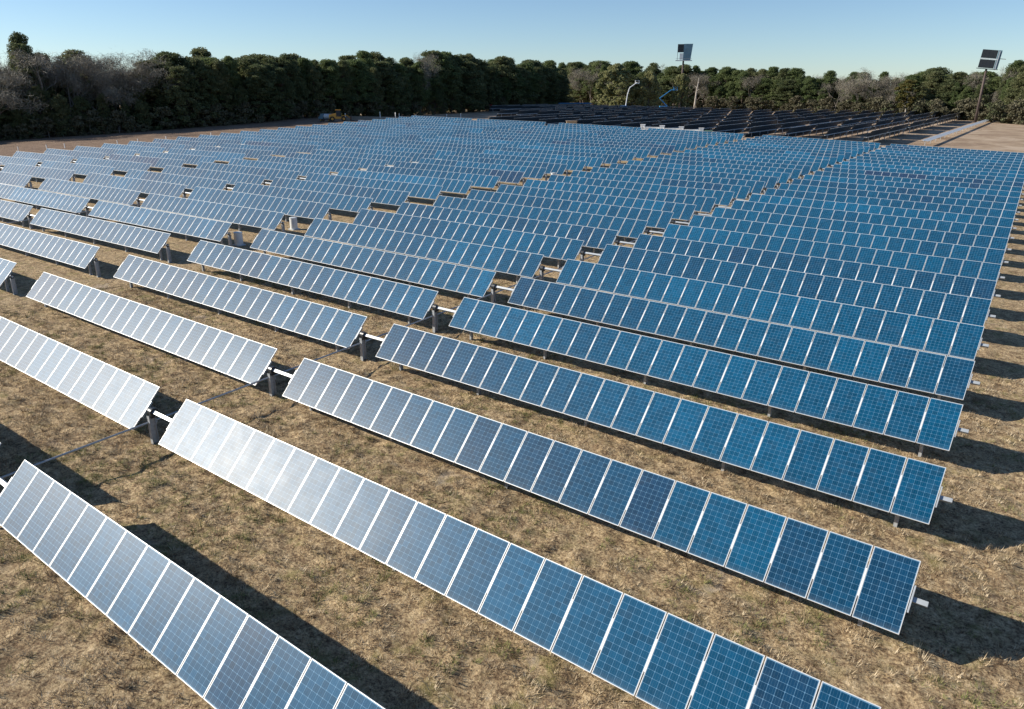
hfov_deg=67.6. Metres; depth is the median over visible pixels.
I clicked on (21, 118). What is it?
evergreen tree
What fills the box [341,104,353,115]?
shrub
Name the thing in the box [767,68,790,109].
evergreen tree
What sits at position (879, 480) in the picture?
solar tracker
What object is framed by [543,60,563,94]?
pine tree
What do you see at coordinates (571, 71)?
evergreen tree
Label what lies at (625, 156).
solar tracker
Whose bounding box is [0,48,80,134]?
leafless tree
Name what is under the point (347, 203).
solar tracker
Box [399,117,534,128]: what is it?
solar tracker
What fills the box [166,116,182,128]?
shrub
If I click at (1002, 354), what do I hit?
ground
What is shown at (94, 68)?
leafless tree
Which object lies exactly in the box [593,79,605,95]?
pine tree
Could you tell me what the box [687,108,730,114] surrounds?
solar tracker
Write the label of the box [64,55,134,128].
leafless tree
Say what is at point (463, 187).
solar tracker
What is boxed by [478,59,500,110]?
evergreen tree
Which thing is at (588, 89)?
pine tree
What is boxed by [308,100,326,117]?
shrub
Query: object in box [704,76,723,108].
pine tree
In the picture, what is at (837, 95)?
pine tree
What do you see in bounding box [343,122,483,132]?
solar tracker
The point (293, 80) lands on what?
evergreen tree
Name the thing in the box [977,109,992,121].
shrub
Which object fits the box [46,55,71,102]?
leafless tree
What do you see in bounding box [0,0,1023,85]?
sky
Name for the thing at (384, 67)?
evergreen tree
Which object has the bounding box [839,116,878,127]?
solar tracker
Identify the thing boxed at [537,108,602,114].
solar tracker
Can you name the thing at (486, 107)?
shrub
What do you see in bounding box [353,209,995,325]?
solar tracker
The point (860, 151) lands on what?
solar tracker
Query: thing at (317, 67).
evergreen tree
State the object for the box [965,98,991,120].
shrub
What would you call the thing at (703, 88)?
leafless tree
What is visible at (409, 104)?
evergreen tree
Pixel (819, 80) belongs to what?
pine tree
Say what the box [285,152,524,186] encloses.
solar tracker
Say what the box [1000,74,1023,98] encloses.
evergreen tree
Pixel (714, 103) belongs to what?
shrub
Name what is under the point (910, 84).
yellowing tree
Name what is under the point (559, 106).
solar tracker
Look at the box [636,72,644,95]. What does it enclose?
pine tree
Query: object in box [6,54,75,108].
leafless tree
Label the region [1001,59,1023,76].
pine tree
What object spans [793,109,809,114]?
solar tracker
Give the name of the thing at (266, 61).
evergreen tree
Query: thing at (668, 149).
solar tracker
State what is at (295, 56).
evergreen tree
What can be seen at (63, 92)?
undergrowth
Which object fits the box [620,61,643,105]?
pine tree
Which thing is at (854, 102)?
shrub
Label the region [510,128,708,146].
solar tracker
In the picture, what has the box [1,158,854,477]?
drive rod
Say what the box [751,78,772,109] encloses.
pine tree
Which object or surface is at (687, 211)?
solar tracker
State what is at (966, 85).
pine tree
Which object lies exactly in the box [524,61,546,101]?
evergreen tree
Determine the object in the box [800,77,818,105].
pine tree
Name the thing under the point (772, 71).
pine tree
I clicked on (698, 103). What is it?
shrub
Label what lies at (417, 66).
pine tree
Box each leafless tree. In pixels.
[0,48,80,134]
[0,50,59,96]
[0,51,61,96]
[0,65,55,134]
[0,71,47,138]
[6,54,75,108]
[8,72,50,89]
[41,55,95,111]
[42,65,138,131]
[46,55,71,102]
[46,59,97,109]
[47,53,121,120]
[60,50,158,127]
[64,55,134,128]
[79,73,127,109]
[94,49,188,129]
[95,65,165,127]
[121,49,195,63]
[413,51,441,89]
[568,69,597,104]
[569,68,582,102]
[590,62,606,85]
[685,72,708,106]
[688,74,721,103]
[699,84,709,98]
[739,74,768,96]
[818,80,846,113]
[834,80,870,100]
[837,75,850,111]
[839,91,852,101]
[840,67,900,100]
[860,92,892,107]
[872,72,907,108]
[874,85,898,101]
[882,80,902,103]
[961,70,993,90]
[983,90,1000,120]
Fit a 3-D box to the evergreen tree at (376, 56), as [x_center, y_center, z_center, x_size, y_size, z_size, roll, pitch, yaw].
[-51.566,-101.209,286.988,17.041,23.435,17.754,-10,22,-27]
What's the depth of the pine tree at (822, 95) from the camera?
350.73 m
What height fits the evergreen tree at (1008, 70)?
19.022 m
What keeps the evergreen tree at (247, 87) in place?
on the ground at (1002, 354)
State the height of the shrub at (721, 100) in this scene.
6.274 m
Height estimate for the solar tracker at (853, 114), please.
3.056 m
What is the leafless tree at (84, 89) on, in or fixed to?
on the ground at (1002, 354)
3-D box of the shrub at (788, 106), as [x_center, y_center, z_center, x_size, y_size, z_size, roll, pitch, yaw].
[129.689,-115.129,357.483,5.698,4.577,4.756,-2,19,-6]
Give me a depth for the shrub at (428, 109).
304.80 m
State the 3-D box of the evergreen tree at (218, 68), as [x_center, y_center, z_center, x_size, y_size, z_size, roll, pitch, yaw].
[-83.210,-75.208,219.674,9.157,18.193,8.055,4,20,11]
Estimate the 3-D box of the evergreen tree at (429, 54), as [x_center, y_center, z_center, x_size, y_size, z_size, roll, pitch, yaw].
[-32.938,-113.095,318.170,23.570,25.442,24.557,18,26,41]
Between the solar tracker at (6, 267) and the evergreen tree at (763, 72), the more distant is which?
the evergreen tree at (763, 72)
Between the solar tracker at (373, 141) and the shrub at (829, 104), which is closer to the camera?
the solar tracker at (373, 141)
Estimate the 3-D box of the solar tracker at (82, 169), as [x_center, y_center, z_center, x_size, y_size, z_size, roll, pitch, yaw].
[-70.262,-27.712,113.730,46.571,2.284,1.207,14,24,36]
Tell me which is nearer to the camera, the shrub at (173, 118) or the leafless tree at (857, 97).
the shrub at (173, 118)
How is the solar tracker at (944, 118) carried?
on the ground at (1002, 354)
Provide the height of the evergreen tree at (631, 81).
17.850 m
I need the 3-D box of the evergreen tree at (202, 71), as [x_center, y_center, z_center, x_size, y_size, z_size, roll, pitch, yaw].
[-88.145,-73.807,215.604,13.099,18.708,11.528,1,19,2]
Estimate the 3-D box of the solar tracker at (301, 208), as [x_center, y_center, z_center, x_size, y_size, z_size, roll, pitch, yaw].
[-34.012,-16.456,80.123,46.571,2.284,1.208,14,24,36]
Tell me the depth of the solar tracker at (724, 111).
295.35 m
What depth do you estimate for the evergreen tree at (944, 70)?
305.01 m
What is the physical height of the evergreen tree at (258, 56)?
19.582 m
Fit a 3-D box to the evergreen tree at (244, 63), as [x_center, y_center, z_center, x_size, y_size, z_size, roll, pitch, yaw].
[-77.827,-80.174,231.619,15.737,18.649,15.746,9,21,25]
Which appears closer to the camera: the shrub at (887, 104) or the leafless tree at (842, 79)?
the shrub at (887, 104)
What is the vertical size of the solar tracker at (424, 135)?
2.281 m
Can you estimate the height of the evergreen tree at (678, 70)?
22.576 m
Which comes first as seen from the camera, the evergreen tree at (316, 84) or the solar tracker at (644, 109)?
the evergreen tree at (316, 84)
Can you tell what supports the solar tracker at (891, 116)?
on the ground at (1002, 354)
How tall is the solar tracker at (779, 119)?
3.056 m
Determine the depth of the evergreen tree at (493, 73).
348.89 m
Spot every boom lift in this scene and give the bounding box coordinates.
[621,80,639,105]
[659,87,677,106]
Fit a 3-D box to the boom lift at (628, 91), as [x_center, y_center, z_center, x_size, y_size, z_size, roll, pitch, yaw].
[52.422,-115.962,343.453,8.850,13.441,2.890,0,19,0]
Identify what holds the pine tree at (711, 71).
on the ground at (1002, 354)
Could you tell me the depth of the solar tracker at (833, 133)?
179.30 m
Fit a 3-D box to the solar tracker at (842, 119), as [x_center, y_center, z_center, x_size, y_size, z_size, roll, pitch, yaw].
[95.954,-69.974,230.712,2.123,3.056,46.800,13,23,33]
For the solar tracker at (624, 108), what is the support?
on the ground at (1002, 354)
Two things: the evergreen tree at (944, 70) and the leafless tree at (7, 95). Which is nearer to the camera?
the leafless tree at (7, 95)
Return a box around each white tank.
[232,231,245,246]
[288,217,299,229]
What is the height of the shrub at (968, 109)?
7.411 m
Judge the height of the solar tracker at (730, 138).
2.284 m
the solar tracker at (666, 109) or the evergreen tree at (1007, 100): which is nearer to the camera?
the evergreen tree at (1007, 100)
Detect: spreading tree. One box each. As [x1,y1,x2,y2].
[591,63,644,105]
[632,71,662,106]
[668,73,693,107]
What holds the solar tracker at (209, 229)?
on the ground at (1002, 354)
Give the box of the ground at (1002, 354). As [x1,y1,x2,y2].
[0,92,1023,708]
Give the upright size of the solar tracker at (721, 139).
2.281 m
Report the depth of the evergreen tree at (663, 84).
408.01 m
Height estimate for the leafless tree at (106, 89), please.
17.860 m
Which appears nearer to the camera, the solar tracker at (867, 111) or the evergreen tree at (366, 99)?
the evergreen tree at (366, 99)
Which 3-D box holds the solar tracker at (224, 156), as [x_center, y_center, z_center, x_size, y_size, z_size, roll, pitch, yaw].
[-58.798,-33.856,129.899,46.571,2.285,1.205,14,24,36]
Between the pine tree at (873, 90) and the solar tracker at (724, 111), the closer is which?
the solar tracker at (724, 111)
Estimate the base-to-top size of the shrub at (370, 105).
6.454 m
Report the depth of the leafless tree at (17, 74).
191.83 m
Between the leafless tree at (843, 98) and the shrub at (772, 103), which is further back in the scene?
the shrub at (772, 103)
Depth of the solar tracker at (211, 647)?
16.34 m
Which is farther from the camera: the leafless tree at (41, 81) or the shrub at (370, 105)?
the shrub at (370, 105)
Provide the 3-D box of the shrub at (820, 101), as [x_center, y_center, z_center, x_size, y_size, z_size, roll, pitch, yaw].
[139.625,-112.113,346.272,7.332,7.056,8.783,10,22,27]
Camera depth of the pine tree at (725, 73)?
387.23 m
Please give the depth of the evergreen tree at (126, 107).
202.01 m
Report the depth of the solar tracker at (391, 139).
155.41 m
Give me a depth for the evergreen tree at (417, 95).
295.63 m
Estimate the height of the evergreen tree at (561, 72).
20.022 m
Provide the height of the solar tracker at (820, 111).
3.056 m
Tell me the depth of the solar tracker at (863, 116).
267.32 m
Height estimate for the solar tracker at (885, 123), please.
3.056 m
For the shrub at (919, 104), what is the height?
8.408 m
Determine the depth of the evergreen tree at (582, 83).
462.88 m
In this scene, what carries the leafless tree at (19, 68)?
on the ground at (1002, 354)
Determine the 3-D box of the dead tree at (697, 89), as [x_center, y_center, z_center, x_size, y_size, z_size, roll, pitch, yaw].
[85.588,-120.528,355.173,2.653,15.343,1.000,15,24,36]
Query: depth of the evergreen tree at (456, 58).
326.93 m
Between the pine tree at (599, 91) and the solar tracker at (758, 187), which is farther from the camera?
the pine tree at (599, 91)
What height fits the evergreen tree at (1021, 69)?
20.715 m
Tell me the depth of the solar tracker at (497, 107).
342.05 m
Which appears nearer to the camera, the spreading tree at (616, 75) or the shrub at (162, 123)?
the shrub at (162, 123)
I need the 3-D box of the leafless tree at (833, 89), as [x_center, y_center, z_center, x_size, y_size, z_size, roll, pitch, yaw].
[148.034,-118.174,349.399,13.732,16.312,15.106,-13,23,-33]
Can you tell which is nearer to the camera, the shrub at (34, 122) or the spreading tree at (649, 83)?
the shrub at (34, 122)
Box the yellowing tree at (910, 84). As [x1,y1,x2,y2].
[894,79,923,116]
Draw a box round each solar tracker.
[0,156,114,177]
[0,162,74,181]
[0,172,32,188]
[0,184,232,246]
[0,200,171,262]
[0,223,100,276]
[0,258,17,294]
[0,316,880,708]
[0,442,385,708]
[12,151,150,171]
[26,272,928,634]
[38,178,284,232]
[43,148,184,171]
[73,146,216,167]
[82,173,331,221]
[101,143,245,163]
[113,255,952,527]
[124,169,372,212]
[127,141,272,159]
[153,139,297,155]
[161,165,409,205]
[176,137,321,152]
[187,240,968,456]
[196,162,442,203]
[198,135,344,150]
[219,133,364,147]
[228,158,472,197]
[239,131,384,145]
[250,229,979,399]
[257,155,499,191]
[259,129,403,142]
[277,127,421,140]
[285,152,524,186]
[295,126,437,138]
[304,218,988,360]
[311,124,453,136]
[311,149,546,180]
[328,123,468,134]
[335,147,567,175]
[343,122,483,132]
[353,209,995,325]
[357,144,586,171]
[358,120,496,132]
[372,119,509,129]
[378,142,604,167]
[385,118,522,128]
[396,202,1000,304]
[398,140,620,163]
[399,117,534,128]
[411,115,545,127]
[417,138,635,160]
[433,195,1004,284]
[435,136,649,159]
[451,134,663,157]
[466,189,1008,269]
[467,132,675,154]
[483,131,686,151]
[489,104,547,110]
[489,113,572,119]
[496,107,566,116]
[496,129,697,149]
[496,184,1011,256]
[505,104,561,109]
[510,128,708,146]
[513,114,594,122]
[516,108,583,116]
[521,104,576,109]
[523,126,717,145]
[523,179,1013,243]
[536,125,727,143]
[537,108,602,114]
[538,105,587,107]
[538,115,617,124]
[547,124,735,141]
[547,174,1016,232]
[555,105,607,108]
[558,109,621,114]
[558,123,743,139]
[564,116,641,125]
[570,170,1018,225]
[573,105,620,108]
[579,109,641,115]
[590,106,640,109]
[590,167,1019,215]
[591,117,666,125]
[601,110,661,116]
[609,106,657,109]
[609,163,1021,209]
[620,118,692,129]
[624,111,682,118]
[626,160,1022,201]
[627,106,675,110]
[642,157,1023,195]
[646,107,693,111]
[647,112,703,119]
[651,119,719,128]
[657,154,1023,190]
[666,107,712,113]
[671,113,725,120]
[671,152,1023,185]
[684,119,747,130]
[684,149,1023,180]
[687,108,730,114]
[696,147,1023,177]
[697,113,749,122]
[707,145,1023,172]
[708,109,750,114]
[713,120,776,132]
[718,143,1023,168]
[724,114,773,123]
[728,141,1023,164]
[730,109,771,116]
[737,140,1023,164]
[744,120,808,136]
[746,115,797,127]
[746,138,1023,159]
[749,110,791,119]
[754,136,1023,157]
[762,135,1023,155]
[775,111,813,119]
[779,115,824,127]
[782,121,840,136]
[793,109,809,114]
[801,111,835,120]
[809,115,851,127]
[815,109,830,114]
[821,122,873,139]
[826,111,858,120]
[837,110,851,115]
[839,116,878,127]
[852,112,881,121]
[860,110,873,116]
[861,123,909,142]
[869,116,908,130]
[875,112,906,122]
[879,110,895,117]
[903,112,932,123]
[904,117,938,132]
[905,111,919,117]
[923,118,992,144]
[929,111,938,118]
[934,113,958,124]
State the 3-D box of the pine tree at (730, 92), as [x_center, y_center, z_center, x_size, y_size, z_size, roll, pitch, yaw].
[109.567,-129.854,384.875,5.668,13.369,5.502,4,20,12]
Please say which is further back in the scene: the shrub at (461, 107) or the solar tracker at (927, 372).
the shrub at (461, 107)
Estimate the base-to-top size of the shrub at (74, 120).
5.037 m
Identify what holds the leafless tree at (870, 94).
on the ground at (1002, 354)
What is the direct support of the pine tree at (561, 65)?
on the ground at (1002, 354)
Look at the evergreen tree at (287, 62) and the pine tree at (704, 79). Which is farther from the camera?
the pine tree at (704, 79)
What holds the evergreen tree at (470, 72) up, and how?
on the ground at (1002, 354)
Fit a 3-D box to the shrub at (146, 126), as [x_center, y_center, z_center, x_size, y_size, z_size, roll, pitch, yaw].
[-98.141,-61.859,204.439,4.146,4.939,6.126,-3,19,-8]
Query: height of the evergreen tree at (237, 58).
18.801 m
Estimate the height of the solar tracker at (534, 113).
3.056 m
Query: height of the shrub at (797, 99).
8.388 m
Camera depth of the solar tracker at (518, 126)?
188.19 m
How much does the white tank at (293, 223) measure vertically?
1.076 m
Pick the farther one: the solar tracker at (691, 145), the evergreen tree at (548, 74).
the evergreen tree at (548, 74)
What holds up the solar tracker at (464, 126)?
on the ground at (1002, 354)
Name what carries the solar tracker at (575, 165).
on the ground at (1002, 354)
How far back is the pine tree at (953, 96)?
292.08 m
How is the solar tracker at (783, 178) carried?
on the ground at (1002, 354)
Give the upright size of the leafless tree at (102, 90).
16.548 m
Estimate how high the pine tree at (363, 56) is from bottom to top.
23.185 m
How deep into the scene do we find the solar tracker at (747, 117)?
244.94 m
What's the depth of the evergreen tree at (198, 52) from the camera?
227.77 m
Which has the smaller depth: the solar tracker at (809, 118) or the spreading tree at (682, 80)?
the solar tracker at (809, 118)
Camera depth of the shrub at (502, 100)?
355.19 m
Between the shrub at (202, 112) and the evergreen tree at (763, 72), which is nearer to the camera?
the shrub at (202, 112)
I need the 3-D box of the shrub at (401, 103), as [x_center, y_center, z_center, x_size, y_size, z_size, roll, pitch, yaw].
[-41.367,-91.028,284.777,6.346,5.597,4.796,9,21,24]
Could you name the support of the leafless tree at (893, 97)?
on the ground at (1002, 354)
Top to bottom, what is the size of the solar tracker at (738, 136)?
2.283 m
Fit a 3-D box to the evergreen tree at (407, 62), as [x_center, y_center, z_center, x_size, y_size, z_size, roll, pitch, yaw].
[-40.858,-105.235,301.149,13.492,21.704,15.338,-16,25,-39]
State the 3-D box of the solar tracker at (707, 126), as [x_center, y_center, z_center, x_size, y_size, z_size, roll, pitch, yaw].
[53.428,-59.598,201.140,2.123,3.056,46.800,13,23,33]
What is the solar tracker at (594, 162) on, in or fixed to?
on the ground at (1002, 354)
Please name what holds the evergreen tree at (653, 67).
on the ground at (1002, 354)
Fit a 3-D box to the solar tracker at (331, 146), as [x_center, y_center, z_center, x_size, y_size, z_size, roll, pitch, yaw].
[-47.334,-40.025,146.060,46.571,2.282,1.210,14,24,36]
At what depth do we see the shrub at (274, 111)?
230.23 m
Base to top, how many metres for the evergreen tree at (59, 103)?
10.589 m
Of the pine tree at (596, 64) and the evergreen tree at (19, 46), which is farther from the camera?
the pine tree at (596, 64)
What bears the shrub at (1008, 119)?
on the ground at (1002, 354)
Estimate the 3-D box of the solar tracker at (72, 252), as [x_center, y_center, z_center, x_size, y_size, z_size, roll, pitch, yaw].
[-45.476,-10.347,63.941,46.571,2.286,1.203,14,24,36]
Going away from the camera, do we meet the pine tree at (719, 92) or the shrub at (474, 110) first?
the shrub at (474, 110)
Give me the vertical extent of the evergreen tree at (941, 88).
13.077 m
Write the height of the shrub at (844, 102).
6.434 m
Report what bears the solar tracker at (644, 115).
on the ground at (1002, 354)
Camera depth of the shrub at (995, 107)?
263.74 m
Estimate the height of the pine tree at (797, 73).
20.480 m
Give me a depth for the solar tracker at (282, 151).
134.83 m
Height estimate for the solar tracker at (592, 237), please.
2.286 m
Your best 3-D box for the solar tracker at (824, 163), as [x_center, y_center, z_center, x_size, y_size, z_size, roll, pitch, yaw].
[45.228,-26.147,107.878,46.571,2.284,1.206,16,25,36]
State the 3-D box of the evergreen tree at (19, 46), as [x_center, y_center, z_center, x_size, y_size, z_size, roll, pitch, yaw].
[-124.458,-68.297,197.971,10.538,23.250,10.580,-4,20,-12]
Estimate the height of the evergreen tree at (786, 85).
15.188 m
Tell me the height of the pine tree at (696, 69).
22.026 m
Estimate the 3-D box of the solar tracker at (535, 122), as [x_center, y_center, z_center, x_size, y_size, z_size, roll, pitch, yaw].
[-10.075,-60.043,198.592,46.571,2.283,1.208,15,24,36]
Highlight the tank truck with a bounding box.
[318,114,329,121]
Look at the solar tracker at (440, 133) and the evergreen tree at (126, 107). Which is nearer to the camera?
the solar tracker at (440, 133)
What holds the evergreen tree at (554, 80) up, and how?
on the ground at (1002, 354)
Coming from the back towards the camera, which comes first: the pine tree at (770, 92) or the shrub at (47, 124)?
the pine tree at (770, 92)
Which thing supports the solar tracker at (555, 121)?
on the ground at (1002, 354)
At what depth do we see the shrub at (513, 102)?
366.63 m
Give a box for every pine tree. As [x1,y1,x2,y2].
[195,57,238,123]
[222,55,241,119]
[297,57,315,116]
[318,58,347,112]
[345,59,378,114]
[355,50,379,108]
[391,63,412,100]
[410,61,430,111]
[422,63,442,113]
[433,53,461,111]
[442,51,457,64]
[516,62,542,93]
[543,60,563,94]
[557,62,567,77]
[567,62,586,87]
[571,70,587,102]
[580,67,595,104]
[584,60,611,93]
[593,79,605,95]
[596,64,607,85]
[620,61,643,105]
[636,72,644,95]
[657,66,677,101]
[687,65,700,106]
[698,67,718,95]
[698,75,708,106]
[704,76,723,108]
[713,86,724,104]
[716,66,733,105]
[725,82,735,101]
[726,70,743,109]
[735,71,751,101]
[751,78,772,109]
[765,66,778,103]
[766,79,783,102]
[786,67,805,110]
[790,79,804,97]
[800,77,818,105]
[814,78,826,106]
[817,88,828,109]
[821,70,839,100]
[831,78,839,106]
[841,71,858,103]
[851,72,868,102]
[865,80,881,99]
[878,71,888,111]
[894,74,925,99]
[948,82,960,113]
[956,87,972,100]
[961,77,978,96]
[976,71,998,91]
[984,76,1005,110]
[999,77,1015,103]
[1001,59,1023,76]
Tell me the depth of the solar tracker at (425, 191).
88.38 m
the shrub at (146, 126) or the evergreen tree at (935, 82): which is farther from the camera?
the evergreen tree at (935, 82)
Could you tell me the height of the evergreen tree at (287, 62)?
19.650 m
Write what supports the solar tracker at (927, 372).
on the ground at (1002, 354)
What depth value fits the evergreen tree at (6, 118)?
190.36 m
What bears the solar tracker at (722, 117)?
on the ground at (1002, 354)
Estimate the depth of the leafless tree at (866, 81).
327.38 m
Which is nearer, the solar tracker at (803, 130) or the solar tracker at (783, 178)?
the solar tracker at (783, 178)
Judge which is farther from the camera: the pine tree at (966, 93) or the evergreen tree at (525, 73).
the evergreen tree at (525, 73)
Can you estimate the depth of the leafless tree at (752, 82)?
372.19 m
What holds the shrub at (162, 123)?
on the ground at (1002, 354)
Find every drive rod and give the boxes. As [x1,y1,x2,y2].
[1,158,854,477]
[3,185,269,223]
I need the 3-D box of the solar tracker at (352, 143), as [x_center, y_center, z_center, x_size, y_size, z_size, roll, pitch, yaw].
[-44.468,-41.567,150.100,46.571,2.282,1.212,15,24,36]
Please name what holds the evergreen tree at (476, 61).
on the ground at (1002, 354)
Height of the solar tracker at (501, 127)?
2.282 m
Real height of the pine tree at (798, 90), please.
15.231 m
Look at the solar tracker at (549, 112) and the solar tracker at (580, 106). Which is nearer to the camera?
the solar tracker at (549, 112)
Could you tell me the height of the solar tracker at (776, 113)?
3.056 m
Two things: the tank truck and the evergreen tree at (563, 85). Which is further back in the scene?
the evergreen tree at (563, 85)
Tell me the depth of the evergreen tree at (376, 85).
268.37 m
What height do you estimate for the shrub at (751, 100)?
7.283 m
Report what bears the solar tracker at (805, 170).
on the ground at (1002, 354)
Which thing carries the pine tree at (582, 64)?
on the ground at (1002, 354)
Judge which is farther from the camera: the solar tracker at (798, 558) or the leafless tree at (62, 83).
the leafless tree at (62, 83)
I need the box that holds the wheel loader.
[329,110,354,120]
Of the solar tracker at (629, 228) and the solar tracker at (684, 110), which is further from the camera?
the solar tracker at (684, 110)
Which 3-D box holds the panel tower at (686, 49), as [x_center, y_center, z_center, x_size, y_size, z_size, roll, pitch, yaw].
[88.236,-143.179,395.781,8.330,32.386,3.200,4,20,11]
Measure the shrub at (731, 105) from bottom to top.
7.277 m
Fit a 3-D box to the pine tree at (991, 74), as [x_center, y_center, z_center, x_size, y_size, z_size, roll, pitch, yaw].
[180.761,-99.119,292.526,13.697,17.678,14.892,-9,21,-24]
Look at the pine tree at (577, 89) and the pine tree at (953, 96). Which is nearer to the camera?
the pine tree at (953, 96)
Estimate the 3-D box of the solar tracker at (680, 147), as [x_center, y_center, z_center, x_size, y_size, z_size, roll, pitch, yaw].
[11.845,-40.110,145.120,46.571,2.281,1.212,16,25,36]
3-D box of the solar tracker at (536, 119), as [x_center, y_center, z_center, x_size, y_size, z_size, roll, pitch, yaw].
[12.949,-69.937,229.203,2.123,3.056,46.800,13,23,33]
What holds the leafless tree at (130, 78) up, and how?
on the ground at (1002, 354)
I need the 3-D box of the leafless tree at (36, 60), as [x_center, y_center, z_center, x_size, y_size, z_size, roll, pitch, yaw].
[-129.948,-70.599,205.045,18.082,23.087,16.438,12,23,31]
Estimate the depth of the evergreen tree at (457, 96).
319.29 m
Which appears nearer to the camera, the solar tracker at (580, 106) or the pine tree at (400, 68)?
the pine tree at (400, 68)
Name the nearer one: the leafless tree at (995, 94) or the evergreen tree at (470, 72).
the leafless tree at (995, 94)
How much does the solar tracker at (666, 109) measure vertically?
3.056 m
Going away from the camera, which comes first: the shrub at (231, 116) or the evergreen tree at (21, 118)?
the evergreen tree at (21, 118)
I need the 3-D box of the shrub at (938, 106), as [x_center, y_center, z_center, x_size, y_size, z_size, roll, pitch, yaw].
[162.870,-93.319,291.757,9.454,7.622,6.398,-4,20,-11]
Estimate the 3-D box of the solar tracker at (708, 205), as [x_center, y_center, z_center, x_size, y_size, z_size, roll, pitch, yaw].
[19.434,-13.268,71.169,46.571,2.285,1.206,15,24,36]
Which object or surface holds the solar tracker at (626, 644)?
on the ground at (1002, 354)
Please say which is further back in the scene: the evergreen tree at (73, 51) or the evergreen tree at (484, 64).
the evergreen tree at (484, 64)
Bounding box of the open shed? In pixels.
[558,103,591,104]
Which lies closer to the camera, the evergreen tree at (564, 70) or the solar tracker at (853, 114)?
the solar tracker at (853, 114)
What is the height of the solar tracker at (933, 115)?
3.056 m
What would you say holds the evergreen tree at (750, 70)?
on the ground at (1002, 354)
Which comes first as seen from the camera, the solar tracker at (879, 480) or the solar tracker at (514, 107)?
the solar tracker at (879, 480)
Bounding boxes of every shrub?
[0,124,15,139]
[9,125,29,139]
[18,118,45,138]
[32,116,61,137]
[64,117,86,135]
[100,110,130,132]
[139,115,152,131]
[149,106,179,129]
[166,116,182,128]
[183,113,200,127]
[192,104,219,126]
[224,112,239,124]
[234,101,257,123]
[269,103,286,120]
[283,99,301,119]
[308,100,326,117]
[324,98,341,113]
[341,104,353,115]
[352,103,363,115]
[363,101,382,116]
[382,105,394,116]
[396,102,409,116]
[410,102,425,115]
[424,105,434,114]
[438,103,447,113]
[450,101,463,112]
[467,99,479,111]
[482,104,492,111]
[496,97,507,104]
[509,100,519,104]
[693,100,702,107]
[703,102,712,107]
[704,96,720,109]
[715,98,728,108]
[724,96,740,109]
[740,97,753,108]
[744,96,761,110]
[753,97,769,109]
[766,99,776,111]
[777,103,786,110]
[785,103,793,112]
[788,95,803,111]
[802,99,819,112]
[813,99,824,111]
[820,96,838,111]
[835,99,854,113]
[836,101,846,112]
[848,101,863,111]
[853,103,866,114]
[857,98,879,114]
[866,96,884,116]
[880,99,898,113]
[898,98,920,116]
[912,97,929,115]
[925,98,944,117]
[927,99,948,116]
[936,107,950,118]
[952,98,977,119]
[954,97,971,116]
[960,102,981,119]
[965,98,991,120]
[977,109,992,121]
[984,100,1005,120]
[998,104,1018,123]
[1000,99,1023,124]
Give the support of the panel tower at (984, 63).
on the ground at (1002, 354)
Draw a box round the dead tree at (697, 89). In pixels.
[694,79,698,107]
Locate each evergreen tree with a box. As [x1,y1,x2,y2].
[0,81,20,137]
[6,42,54,129]
[7,31,38,95]
[11,102,32,136]
[23,85,57,135]
[35,52,69,112]
[48,94,73,135]
[51,49,119,117]
[120,101,130,130]
[122,59,175,126]
[141,51,204,125]
[162,65,203,127]
[176,56,212,124]
[182,57,223,124]
[189,47,213,58]
[206,59,237,121]
[220,57,242,109]
[230,63,266,118]
[232,57,278,116]
[239,64,288,121]
[243,53,291,118]
[260,57,290,118]
[268,67,296,119]
[274,57,315,111]
[277,53,306,114]
[290,53,312,108]
[305,66,328,116]
[310,59,321,90]
[314,64,338,110]
[329,59,381,113]
[332,59,359,112]
[336,55,364,113]
[364,61,411,113]
[368,67,387,115]
[369,51,391,114]
[384,57,397,65]
[396,79,413,115]
[398,58,427,114]
[405,66,426,114]
[419,50,464,112]
[424,70,447,113]
[443,58,463,112]
[448,55,470,112]
[449,61,485,112]
[456,54,481,109]
[464,53,486,108]
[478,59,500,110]
[486,64,502,104]
[487,56,527,104]
[506,57,524,81]
[507,66,539,104]
[522,59,558,100]
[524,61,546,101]
[532,62,555,103]
[532,67,546,103]
[543,67,561,103]
[553,70,568,102]
[553,75,575,102]
[559,68,572,102]
[566,62,583,102]
[567,66,578,102]
[569,68,594,102]
[580,61,595,103]
[622,74,638,105]
[636,76,643,105]
[639,62,665,103]
[656,79,671,105]
[664,64,698,106]
[734,68,757,106]
[746,68,768,108]
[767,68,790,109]
[767,79,798,109]
[834,72,875,109]
[912,66,952,112]
[916,70,949,111]
[934,84,952,113]
[938,71,968,113]
[971,83,989,108]
[994,66,1017,103]
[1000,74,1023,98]
[1002,72,1023,119]
[1016,64,1023,72]
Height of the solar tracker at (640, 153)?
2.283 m
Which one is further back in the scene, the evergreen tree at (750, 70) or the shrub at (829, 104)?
the evergreen tree at (750, 70)
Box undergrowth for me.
[0,74,999,134]
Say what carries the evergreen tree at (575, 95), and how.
on the ground at (1002, 354)
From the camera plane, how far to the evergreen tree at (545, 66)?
400.56 m
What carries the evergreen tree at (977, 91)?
on the ground at (1002, 354)
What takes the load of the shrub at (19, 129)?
on the ground at (1002, 354)
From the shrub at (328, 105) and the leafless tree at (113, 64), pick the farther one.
the shrub at (328, 105)
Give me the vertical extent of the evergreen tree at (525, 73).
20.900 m
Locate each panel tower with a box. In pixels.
[675,44,692,107]
[974,49,1005,122]
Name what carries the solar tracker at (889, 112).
on the ground at (1002, 354)
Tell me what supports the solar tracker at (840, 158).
on the ground at (1002, 354)
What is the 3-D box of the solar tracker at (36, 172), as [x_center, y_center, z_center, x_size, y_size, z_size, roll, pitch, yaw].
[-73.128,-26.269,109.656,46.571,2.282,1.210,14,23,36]

